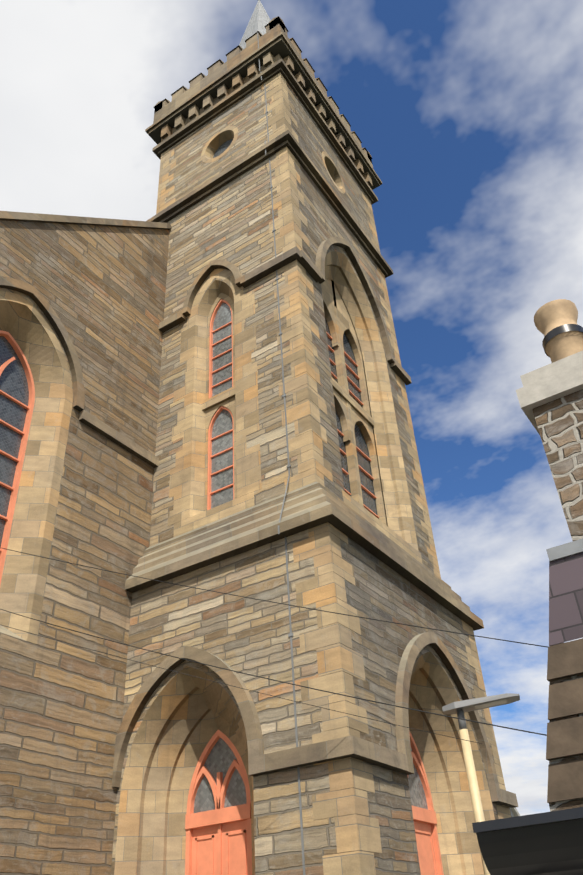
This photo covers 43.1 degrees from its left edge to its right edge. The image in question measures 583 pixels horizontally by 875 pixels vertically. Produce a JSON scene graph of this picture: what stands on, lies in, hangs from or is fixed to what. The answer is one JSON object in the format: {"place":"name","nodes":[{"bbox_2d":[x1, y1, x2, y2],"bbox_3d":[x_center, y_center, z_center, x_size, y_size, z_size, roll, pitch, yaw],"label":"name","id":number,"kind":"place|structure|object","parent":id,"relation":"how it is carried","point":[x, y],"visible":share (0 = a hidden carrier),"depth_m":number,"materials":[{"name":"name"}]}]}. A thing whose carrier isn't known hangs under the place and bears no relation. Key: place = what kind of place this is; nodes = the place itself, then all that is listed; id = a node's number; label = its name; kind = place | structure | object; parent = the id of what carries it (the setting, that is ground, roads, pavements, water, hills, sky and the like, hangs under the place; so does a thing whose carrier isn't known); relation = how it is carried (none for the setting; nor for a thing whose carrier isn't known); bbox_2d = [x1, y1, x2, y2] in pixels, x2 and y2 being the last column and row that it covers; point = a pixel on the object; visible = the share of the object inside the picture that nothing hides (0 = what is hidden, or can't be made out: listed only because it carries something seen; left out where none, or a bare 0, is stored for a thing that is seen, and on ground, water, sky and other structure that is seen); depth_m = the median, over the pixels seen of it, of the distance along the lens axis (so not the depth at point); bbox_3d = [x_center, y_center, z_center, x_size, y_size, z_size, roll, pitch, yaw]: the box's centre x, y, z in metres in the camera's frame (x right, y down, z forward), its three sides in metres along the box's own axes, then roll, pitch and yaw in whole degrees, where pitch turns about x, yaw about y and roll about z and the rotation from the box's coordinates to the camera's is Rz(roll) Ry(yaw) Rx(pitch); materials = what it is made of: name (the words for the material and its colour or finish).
{"place":"outdoors","nodes":[
{"label":"outdoors","id":0,"kind":"place"},
{"bbox_2d":[0,211,171,874],"bbox_3d":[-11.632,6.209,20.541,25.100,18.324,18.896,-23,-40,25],"label":"church wall","id":1,"kind":"structure","parent":0,"point":[82,303],"depth_m":11.71,"materials":[{"name":"brown stone"}]},
{"bbox_2d":[0,0,582,815],"label":"sky","id":2,"kind":"structure","parent":0,"point":[468,114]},
{"bbox_2d":[111,0,517,874],"bbox_3d":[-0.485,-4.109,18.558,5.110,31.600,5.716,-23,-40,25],"label":"church tower","id":3,"kind":"structure","parent":0,"point":[287,470],"depth_m":12.00,"materials":[{"name":"brown stone"}]},
{"label":"ground","id":4,"kind":"structure","parent":0,"visible":0},
{"bbox_2d":[509,807,519,816],"bbox_3d":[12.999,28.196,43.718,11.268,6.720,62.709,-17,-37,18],"label":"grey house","id":5,"kind":"structure","parent":4,"relation":"on","point":[514,812],"depth_m":24.20,"materials":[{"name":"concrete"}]},
{"bbox_2d":[472,299,582,874],"bbox_3d":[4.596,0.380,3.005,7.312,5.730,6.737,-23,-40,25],"label":"neighbouring building","id":6,"kind":"structure","parent":4,"relation":"on","point":[550,397],"depth_m":4.33,"materials":[{"name":"brown stone"}]},
{"bbox_2d":[0,547,547,743],"bbox_3d":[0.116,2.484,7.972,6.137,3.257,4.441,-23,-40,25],"label":"overhead wires","id":7,"kind":"object","parent":6,"relation":"attached to","point":[277,680],"visible":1,"depth_m":6.32,"materials":[{"name":"black rubber"}]},
{"bbox_3d":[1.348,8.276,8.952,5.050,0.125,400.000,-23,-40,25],"label":"pavement","id":8,"kind":"structure","parent":0,"visible":0},
{"bbox_2d":[442,693,519,874],"bbox_3d":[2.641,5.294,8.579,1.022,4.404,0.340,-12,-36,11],"label":"street lamp","id":9,"kind":"object","parent":8,"relation":"on","point":[459,708],"visible":0.81,"depth_m":9.65,"materials":[{"name":"metal"}]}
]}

